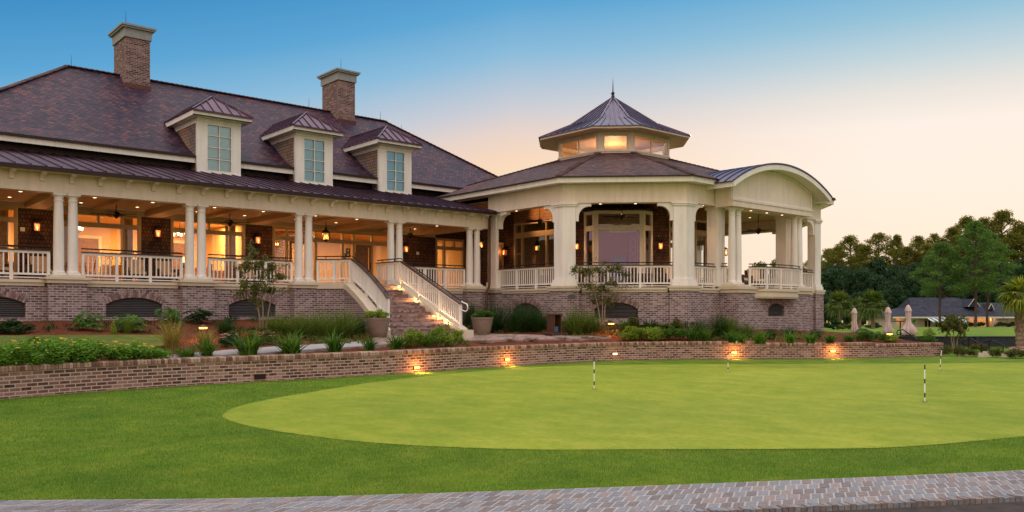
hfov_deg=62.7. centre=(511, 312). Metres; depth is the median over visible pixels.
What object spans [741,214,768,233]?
ceiling fan
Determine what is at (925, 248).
pine tree
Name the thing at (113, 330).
sapling
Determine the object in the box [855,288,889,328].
sabal palm
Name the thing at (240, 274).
porch armchair
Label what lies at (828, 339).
lily clump
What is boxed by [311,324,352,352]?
lily clump
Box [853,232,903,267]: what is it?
pine tree
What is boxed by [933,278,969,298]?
broadleaf tree
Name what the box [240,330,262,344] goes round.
rose bush
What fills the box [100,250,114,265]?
flower vase
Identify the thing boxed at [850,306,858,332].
closed parasol
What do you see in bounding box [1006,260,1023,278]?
broadleaf tree
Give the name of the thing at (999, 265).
broadleaf tree
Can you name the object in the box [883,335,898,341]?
shrub
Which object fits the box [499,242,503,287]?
door
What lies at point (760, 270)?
broadleaf tree
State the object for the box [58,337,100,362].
lantana bush
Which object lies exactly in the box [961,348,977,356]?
ball shrub
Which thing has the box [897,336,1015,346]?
hedge
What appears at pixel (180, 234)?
chandelier
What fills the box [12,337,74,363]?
lantana bush
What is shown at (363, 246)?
door
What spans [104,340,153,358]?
lantana bush
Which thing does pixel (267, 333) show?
rose bush
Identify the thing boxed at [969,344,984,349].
rose bush
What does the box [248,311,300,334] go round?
muhly grass
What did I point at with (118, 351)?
lantana bush
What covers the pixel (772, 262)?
broadleaf tree
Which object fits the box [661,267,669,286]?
porch armchair
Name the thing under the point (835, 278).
broadleaf tree
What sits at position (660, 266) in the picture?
railing
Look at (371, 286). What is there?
railing
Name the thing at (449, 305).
railing
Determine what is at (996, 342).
iron handrail
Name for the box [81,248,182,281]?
railing
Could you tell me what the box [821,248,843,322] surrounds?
pine tree
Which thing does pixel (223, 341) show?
rose bush
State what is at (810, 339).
lily clump
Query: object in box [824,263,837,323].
broadleaf tree
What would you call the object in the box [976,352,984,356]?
edging stone
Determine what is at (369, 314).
potted plant
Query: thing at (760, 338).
lily clump
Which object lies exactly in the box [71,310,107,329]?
fatsia
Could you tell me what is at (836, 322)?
patio bush
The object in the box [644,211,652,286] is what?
bay window
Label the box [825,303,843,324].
broadleaf tree
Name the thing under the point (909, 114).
sky
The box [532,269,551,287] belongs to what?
porch armchair
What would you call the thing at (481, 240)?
pendant lantern
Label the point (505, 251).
wall lantern
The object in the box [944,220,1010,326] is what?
pine tree
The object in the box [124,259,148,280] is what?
porch armchair
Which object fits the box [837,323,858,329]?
patio bush
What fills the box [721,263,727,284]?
railing
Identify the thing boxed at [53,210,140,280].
window
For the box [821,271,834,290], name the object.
broadleaf tree
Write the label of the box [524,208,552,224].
ceiling fan
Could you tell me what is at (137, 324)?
fatsia
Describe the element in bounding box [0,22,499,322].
clubhouse
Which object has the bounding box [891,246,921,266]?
pine tree
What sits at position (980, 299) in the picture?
broadleaf tree
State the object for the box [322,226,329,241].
pendant lantern
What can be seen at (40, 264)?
porch armchair
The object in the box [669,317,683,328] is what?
rose bush
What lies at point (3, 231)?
curtain
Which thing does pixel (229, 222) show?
ceiling fan
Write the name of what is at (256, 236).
wall lantern
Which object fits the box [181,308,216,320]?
evergreen shrub
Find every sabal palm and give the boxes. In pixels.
[824,289,853,322]
[849,296,869,327]
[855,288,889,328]
[996,275,1023,352]
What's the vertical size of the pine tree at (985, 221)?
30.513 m
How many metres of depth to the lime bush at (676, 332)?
30.29 m
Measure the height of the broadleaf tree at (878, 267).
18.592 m
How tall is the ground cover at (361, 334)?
1.055 m
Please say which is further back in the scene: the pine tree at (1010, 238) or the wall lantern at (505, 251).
the pine tree at (1010, 238)
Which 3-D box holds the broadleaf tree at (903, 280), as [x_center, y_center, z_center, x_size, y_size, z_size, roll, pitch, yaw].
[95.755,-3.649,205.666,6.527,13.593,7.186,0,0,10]
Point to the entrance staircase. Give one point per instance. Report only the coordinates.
(409, 308)
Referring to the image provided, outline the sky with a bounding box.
[0,0,1023,302]
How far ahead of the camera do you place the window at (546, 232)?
40.63 m
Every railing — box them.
[0,244,49,278]
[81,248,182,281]
[207,254,292,284]
[316,255,350,282]
[350,256,390,324]
[376,258,399,283]
[399,258,467,327]
[404,263,465,288]
[498,263,553,288]
[576,262,672,287]
[694,262,715,287]
[700,275,774,288]
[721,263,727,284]
[748,264,801,289]
[803,269,813,288]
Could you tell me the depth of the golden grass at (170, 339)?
21.07 m
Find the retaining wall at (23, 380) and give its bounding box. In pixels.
[0,341,942,398]
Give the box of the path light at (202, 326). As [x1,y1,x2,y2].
[198,324,207,335]
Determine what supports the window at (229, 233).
in the clubhouse
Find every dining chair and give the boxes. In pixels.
[79,260,95,279]
[84,260,98,279]
[206,264,212,276]
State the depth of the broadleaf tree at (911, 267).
218.48 m
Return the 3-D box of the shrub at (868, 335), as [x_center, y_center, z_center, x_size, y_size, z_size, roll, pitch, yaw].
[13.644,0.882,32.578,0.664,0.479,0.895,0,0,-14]
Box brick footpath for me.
[0,470,1023,511]
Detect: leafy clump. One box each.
[400,327,425,346]
[430,326,453,344]
[452,329,463,341]
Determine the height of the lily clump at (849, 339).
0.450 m
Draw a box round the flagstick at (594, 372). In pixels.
[594,357,594,388]
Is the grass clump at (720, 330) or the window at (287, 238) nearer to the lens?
the grass clump at (720, 330)
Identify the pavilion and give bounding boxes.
[436,87,835,330]
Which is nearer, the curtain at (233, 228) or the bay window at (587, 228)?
the curtain at (233, 228)
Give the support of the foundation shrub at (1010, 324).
on the lawn at (991, 331)
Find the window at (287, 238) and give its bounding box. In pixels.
[272,226,386,283]
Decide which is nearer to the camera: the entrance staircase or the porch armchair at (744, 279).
the entrance staircase
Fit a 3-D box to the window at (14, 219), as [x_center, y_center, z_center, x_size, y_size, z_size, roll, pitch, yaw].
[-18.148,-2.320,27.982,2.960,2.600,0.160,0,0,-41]
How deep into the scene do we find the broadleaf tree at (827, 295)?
196.72 m
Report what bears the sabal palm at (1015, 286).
on the lawn at (949, 358)
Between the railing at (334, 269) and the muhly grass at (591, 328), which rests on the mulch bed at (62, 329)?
the muhly grass at (591, 328)
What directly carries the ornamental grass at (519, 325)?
on the mulch bed at (62, 329)
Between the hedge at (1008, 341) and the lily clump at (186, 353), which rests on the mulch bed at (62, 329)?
the lily clump at (186, 353)
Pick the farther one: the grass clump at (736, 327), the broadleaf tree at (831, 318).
the broadleaf tree at (831, 318)
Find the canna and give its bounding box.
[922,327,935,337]
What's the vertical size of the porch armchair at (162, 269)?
0.920 m
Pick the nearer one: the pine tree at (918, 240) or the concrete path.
the concrete path
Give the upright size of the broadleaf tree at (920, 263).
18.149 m
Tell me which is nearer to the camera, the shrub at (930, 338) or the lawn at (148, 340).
the lawn at (148, 340)
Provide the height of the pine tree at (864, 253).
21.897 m
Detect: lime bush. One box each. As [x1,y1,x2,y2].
[618,326,645,340]
[642,326,665,339]
[661,325,688,338]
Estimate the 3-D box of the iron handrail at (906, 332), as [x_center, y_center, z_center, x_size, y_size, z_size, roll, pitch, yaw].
[16.744,1.179,35.503,0.295,0.942,1.134,0,0,-15]
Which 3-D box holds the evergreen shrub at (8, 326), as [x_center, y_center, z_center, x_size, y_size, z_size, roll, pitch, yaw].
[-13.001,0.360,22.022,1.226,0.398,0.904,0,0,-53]
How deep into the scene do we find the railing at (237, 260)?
29.57 m
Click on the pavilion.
(608, 162)
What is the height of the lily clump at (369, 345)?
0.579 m
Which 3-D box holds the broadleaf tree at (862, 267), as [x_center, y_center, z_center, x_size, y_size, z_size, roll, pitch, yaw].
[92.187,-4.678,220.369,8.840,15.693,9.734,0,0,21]
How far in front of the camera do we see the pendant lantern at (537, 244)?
42.46 m
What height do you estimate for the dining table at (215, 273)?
0.748 m
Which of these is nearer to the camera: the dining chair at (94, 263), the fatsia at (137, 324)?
the fatsia at (137, 324)
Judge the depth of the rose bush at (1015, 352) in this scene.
30.13 m
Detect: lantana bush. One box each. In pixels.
[0,341,51,365]
[0,350,10,365]
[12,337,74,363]
[29,336,45,346]
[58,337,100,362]
[72,340,135,360]
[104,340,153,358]
[144,344,173,358]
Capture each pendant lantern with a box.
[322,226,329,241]
[480,230,483,249]
[534,240,539,252]
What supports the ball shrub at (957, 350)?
on the lawn at (949, 358)
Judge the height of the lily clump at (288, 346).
0.744 m
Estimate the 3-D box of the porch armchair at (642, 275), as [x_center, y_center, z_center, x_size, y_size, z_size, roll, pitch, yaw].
[5.412,-1.481,35.210,0.770,0.920,0.810,0,0,-2]
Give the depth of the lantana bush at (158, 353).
18.81 m
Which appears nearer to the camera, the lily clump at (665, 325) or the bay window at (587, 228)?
the lily clump at (665, 325)
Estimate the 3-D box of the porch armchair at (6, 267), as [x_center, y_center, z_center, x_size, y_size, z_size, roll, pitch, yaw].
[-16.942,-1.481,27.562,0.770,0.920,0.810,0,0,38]
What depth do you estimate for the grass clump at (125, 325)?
23.38 m
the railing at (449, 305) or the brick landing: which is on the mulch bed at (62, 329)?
the brick landing
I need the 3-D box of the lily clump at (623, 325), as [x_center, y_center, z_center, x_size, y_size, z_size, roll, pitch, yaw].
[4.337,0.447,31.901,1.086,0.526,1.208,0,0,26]
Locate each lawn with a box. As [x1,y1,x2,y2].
[0,320,1023,511]
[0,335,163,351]
[824,327,1015,335]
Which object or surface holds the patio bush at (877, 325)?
on the lawn at (991, 331)
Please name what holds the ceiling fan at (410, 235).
hanging from the clubhouse
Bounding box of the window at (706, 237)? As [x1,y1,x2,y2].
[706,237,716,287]
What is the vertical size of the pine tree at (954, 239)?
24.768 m
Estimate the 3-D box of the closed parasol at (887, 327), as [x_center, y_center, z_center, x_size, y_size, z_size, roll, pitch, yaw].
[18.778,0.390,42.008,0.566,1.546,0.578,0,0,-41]
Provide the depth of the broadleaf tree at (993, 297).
204.03 m
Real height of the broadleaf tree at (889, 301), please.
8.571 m
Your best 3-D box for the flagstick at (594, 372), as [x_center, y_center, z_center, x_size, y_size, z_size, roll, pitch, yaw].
[1.764,1.306,18.058,0.110,0.688,0.108,0,0,-41]
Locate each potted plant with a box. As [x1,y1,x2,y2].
[364,309,389,317]
[470,310,494,316]
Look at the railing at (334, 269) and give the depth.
31.40 m
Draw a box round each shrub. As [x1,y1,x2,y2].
[0,319,36,333]
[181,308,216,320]
[854,329,874,340]
[867,331,886,340]
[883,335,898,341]
[915,335,937,341]
[940,345,954,355]
[951,344,967,355]
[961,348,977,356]
[977,322,985,326]
[977,344,987,352]
[986,346,1003,356]
[994,322,1007,326]
[1006,321,1015,326]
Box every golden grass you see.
[149,312,196,350]
[185,328,221,344]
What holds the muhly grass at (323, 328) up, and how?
on the mulch bed at (62, 329)
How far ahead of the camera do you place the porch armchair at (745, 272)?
37.66 m
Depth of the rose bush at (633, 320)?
32.23 m
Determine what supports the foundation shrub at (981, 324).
on the lawn at (991, 331)
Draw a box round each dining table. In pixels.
[99,266,120,280]
[211,270,224,282]
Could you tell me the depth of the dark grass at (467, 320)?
34.85 m
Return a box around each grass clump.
[110,316,140,332]
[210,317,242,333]
[683,311,744,337]
[686,319,708,333]
[714,316,753,337]
[739,321,761,337]
[760,326,781,339]
[778,326,796,334]
[807,328,829,337]
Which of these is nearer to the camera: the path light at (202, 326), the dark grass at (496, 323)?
the path light at (202, 326)
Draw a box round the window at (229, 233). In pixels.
[171,219,244,281]
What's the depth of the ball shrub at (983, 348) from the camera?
34.12 m
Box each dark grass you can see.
[462,300,486,326]
[468,299,522,332]
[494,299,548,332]
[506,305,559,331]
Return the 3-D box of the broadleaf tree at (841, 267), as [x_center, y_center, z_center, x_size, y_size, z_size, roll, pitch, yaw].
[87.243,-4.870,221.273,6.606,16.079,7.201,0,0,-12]
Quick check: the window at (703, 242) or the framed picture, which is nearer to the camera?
the framed picture
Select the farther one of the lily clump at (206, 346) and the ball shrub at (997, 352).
the ball shrub at (997, 352)
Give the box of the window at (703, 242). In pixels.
[646,234,705,287]
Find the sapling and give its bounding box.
[110,320,116,334]
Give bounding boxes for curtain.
[0,209,7,277]
[64,214,67,272]
[121,218,132,280]
[225,225,235,283]
[629,232,638,285]
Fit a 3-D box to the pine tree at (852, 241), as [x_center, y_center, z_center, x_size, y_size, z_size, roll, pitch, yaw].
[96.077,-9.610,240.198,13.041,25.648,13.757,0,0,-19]
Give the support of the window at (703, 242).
in the pavilion
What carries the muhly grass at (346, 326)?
on the mulch bed at (62, 329)
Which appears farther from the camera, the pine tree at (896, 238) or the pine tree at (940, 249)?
the pine tree at (896, 238)
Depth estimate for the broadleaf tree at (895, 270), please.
218.50 m
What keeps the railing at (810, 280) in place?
on the pavilion
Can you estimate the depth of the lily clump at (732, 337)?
27.52 m
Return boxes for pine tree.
[821,246,859,271]
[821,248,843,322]
[829,234,866,322]
[845,245,889,323]
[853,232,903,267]
[881,234,907,267]
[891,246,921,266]
[903,244,946,269]
[907,235,926,260]
[908,241,969,321]
[922,233,944,256]
[939,226,973,256]
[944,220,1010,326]
[944,234,972,260]
[950,215,990,256]
[958,231,1020,326]
[973,209,1023,262]
[973,216,1004,259]
[989,231,1023,263]
[999,224,1023,262]
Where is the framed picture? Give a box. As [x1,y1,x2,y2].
[346,248,349,255]
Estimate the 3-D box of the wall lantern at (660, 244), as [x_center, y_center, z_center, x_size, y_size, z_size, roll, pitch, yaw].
[6.676,-3.053,37.762,0.260,0.475,0.280,0,0,4]
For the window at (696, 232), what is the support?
in the pavilion
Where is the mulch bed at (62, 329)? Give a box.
[0,319,922,362]
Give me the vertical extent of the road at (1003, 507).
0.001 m
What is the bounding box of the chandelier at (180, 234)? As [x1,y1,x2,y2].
[174,222,184,238]
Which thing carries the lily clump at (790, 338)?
on the mulch bed at (62, 329)
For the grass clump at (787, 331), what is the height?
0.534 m
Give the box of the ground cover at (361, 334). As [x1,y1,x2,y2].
[13,314,823,346]
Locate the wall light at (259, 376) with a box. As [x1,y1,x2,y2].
[254,374,265,378]
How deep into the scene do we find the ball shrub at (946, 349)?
31.63 m
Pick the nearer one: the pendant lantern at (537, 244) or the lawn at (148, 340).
the lawn at (148, 340)
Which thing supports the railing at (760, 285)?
on the pavilion
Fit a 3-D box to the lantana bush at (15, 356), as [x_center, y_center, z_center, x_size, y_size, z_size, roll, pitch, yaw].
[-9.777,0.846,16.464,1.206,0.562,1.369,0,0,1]
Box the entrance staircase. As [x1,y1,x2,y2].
[316,282,473,337]
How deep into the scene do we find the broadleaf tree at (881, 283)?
202.88 m
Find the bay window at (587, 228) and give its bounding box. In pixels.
[584,211,593,286]
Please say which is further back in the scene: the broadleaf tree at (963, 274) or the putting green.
the broadleaf tree at (963, 274)
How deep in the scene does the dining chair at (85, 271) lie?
31.43 m
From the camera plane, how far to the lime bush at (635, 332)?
30.05 m
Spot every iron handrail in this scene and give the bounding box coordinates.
[896,329,918,340]
[962,338,990,352]
[983,340,1010,352]
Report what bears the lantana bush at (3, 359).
on the mulch bed at (62, 329)
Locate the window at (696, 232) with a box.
[669,220,717,287]
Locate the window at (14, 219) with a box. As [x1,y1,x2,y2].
[0,207,17,277]
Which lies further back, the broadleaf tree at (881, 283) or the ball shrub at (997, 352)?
the broadleaf tree at (881, 283)
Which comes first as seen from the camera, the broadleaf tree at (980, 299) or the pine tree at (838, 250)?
the broadleaf tree at (980, 299)
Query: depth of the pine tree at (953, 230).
233.30 m
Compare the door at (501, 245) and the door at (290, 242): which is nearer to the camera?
the door at (290, 242)
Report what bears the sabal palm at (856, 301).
on the lawn at (991, 331)
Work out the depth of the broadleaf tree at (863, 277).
204.94 m
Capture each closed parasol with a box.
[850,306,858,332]
[882,305,893,335]
[901,303,917,335]
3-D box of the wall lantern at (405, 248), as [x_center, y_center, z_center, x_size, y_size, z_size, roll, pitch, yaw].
[-4.958,-3.008,39.104,0.260,0.475,0.280,0,0,-41]
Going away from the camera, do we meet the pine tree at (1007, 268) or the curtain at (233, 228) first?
the curtain at (233, 228)
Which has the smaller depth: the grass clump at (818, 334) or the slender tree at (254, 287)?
the slender tree at (254, 287)
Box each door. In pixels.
[289,241,304,279]
[356,245,370,284]
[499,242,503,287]
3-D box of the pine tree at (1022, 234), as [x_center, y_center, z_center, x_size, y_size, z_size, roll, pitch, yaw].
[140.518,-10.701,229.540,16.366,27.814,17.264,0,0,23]
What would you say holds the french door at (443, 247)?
in the clubhouse
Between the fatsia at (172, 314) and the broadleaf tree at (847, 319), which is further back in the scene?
the broadleaf tree at (847, 319)
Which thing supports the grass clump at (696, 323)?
on the mulch bed at (62, 329)
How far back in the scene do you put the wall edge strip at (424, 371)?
22.97 m
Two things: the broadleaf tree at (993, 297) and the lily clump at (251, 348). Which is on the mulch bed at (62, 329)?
the lily clump at (251, 348)
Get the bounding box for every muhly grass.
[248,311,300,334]
[271,308,319,337]
[295,307,350,337]
[318,307,371,337]
[339,311,367,334]
[544,303,601,334]
[580,309,612,331]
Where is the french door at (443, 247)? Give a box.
[435,238,463,286]
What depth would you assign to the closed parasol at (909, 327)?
40.85 m
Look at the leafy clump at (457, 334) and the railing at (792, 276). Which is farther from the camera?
the railing at (792, 276)
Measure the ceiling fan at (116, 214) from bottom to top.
0.576 m
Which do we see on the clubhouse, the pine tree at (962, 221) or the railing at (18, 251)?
the railing at (18, 251)
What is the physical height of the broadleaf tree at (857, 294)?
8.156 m
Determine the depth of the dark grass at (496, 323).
32.37 m
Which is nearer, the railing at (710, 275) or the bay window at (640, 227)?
the railing at (710, 275)
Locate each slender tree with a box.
[228,239,290,329]
[568,256,631,325]
[933,313,968,349]
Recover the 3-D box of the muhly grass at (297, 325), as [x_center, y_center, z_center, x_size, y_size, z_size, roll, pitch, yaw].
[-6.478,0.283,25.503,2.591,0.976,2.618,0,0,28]
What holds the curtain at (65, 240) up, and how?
hanging from the clubhouse
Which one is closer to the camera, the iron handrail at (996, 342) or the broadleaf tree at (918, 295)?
the iron handrail at (996, 342)
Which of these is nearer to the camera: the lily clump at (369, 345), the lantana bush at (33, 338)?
the lantana bush at (33, 338)
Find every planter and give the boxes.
[366,318,390,337]
[471,317,492,334]
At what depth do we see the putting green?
14.40 m
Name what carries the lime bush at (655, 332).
on the mulch bed at (62, 329)
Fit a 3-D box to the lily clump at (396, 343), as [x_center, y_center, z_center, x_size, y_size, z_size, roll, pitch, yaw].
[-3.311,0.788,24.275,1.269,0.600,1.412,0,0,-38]
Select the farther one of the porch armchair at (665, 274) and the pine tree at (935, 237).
the pine tree at (935, 237)
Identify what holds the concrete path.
on the mulch bed at (62, 329)
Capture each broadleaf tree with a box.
[752,260,771,288]
[768,258,775,288]
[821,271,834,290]
[822,267,849,293]
[823,289,836,322]
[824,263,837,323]
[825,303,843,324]
[834,270,861,323]
[837,263,854,321]
[837,297,853,323]
[848,268,879,324]
[851,291,865,324]
[853,265,876,275]
[862,274,889,291]
[867,256,889,278]
[878,289,897,308]
[884,284,906,308]
[886,263,910,280]
[891,270,918,298]
[903,261,929,282]
[906,277,935,297]
[917,257,943,278]
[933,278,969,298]
[956,272,971,298]
[969,274,991,302]
[977,278,1006,304]
[990,263,1003,278]
[993,274,1014,302]
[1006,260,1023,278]
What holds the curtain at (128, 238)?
hanging from the clubhouse
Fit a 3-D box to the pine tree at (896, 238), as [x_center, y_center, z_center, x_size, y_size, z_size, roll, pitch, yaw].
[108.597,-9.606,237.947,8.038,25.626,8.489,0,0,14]
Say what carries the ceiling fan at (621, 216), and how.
hanging from the pavilion
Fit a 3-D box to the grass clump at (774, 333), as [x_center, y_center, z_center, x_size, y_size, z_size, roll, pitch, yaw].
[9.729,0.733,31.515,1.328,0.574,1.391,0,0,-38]
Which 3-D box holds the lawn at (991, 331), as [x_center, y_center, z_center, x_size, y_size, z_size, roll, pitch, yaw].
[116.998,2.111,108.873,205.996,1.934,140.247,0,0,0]
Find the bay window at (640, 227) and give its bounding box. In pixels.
[594,210,643,286]
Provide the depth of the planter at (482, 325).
30.84 m
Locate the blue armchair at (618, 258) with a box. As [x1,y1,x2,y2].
[611,256,625,286]
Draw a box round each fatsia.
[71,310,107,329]
[111,313,148,329]
[153,306,182,327]
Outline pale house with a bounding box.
[868,298,1015,326]
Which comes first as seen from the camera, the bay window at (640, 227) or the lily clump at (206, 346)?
the lily clump at (206, 346)
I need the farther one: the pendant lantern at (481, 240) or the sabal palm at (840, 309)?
the sabal palm at (840, 309)
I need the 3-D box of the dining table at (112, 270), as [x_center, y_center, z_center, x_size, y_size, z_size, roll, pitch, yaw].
[-15.305,-1.391,32.340,1.060,0.748,1.060,0,0,-41]
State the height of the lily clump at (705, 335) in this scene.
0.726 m
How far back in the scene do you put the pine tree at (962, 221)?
239.30 m
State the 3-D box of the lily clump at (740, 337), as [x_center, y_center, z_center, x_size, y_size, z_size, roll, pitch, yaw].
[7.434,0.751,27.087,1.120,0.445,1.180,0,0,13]
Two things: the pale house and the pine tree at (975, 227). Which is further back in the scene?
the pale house
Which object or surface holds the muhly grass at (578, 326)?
on the mulch bed at (62, 329)
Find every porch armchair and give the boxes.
[0,254,13,277]
[25,256,52,278]
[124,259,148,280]
[152,261,178,281]
[239,265,259,283]
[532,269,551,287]
[631,268,651,286]
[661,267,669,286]
[742,274,747,284]
[744,269,764,287]
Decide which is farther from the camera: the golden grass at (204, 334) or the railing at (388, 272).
the railing at (388, 272)
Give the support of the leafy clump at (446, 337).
on the mulch bed at (62, 329)
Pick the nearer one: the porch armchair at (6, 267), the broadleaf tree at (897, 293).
the porch armchair at (6, 267)
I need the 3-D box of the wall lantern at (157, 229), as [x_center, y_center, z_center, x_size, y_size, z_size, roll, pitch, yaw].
[-13.413,-3.060,31.804,0.260,0.475,0.280,0,0,-41]
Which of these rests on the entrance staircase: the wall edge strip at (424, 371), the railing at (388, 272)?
the railing at (388, 272)
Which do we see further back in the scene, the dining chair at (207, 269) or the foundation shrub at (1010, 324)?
the foundation shrub at (1010, 324)
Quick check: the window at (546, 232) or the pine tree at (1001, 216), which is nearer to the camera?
the window at (546, 232)
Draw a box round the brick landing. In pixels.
[373,334,610,346]
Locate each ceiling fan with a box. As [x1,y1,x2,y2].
[91,205,135,218]
[208,214,248,225]
[394,233,426,238]
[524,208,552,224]
[603,204,637,219]
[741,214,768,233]
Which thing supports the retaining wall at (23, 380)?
on the lawn at (949, 358)
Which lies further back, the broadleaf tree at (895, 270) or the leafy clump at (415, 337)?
the broadleaf tree at (895, 270)
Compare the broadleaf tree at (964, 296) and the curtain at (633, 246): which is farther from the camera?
the broadleaf tree at (964, 296)
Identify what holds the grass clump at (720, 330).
on the mulch bed at (62, 329)
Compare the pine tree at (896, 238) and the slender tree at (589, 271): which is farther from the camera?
the pine tree at (896, 238)
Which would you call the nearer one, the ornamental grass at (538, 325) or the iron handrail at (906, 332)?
the ornamental grass at (538, 325)
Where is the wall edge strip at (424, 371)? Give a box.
[0,355,943,399]
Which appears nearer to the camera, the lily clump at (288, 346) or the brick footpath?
the brick footpath
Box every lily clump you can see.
[172,343,208,356]
[187,332,221,356]
[217,326,290,355]
[265,329,323,353]
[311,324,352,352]
[353,334,380,350]
[379,331,409,349]
[420,328,440,347]
[618,320,634,329]
[640,317,661,328]
[655,321,680,328]
[685,324,701,340]
[695,325,716,340]
[717,328,737,342]
[727,331,750,342]
[746,329,771,343]
[783,329,802,342]
[797,330,816,343]
[821,333,844,342]
[838,331,858,341]
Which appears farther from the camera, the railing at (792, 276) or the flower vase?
the railing at (792, 276)
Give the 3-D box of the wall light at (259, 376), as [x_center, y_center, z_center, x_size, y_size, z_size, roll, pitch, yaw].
[-6.004,1.524,20.013,0.272,0.120,0.055,0,0,-38]
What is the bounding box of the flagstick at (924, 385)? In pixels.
[922,365,927,401]
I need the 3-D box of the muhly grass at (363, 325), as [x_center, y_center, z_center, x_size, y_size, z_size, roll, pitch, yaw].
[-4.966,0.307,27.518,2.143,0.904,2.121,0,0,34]
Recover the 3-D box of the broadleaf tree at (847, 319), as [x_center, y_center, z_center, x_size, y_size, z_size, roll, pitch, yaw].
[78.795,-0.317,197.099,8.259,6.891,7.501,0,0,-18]
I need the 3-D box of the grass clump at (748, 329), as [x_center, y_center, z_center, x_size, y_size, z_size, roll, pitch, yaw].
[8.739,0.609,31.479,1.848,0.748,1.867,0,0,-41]
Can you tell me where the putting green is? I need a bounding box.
[223,363,1023,449]
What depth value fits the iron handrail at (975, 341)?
33.52 m
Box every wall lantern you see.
[32,218,41,231]
[154,226,161,237]
[253,233,261,244]
[403,243,408,252]
[502,246,507,255]
[658,240,663,249]
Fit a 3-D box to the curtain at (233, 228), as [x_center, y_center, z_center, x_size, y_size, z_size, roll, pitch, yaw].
[-11.477,-2.285,34.256,0.440,2.530,0.068,0,0,-41]
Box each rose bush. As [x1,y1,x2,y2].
[216,331,238,344]
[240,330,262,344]
[257,329,277,343]
[626,316,640,325]
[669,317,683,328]
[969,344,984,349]
[1003,347,1023,357]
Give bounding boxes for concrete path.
[166,341,385,357]
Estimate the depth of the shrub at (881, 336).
32.75 m
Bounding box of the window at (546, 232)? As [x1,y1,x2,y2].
[514,219,553,288]
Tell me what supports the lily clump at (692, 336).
on the mulch bed at (62, 329)
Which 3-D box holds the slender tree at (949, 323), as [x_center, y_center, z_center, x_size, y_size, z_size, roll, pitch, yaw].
[19.380,0.819,37.184,1.810,1.670,1.335,0,0,-9]
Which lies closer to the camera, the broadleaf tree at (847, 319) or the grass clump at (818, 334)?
the grass clump at (818, 334)
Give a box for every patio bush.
[824,318,846,329]
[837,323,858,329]
[865,322,881,328]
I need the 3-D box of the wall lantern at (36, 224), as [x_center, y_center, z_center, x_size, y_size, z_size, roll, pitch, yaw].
[-16.486,-3.030,29.151,0.260,0.475,0.280,0,0,-41]
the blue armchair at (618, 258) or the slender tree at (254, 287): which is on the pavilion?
the blue armchair at (618, 258)
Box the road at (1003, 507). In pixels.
[823,502,1023,511]
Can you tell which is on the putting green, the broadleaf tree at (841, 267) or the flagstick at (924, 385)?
the flagstick at (924, 385)
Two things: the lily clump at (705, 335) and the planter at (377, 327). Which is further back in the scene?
the lily clump at (705, 335)
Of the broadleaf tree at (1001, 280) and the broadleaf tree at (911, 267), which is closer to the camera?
the broadleaf tree at (1001, 280)
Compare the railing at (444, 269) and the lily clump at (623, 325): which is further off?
the railing at (444, 269)
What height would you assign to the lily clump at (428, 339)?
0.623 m
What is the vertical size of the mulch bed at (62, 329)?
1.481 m
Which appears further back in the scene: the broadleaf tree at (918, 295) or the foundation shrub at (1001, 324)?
the broadleaf tree at (918, 295)
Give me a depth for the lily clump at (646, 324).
31.70 m
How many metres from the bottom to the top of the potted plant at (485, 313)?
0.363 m

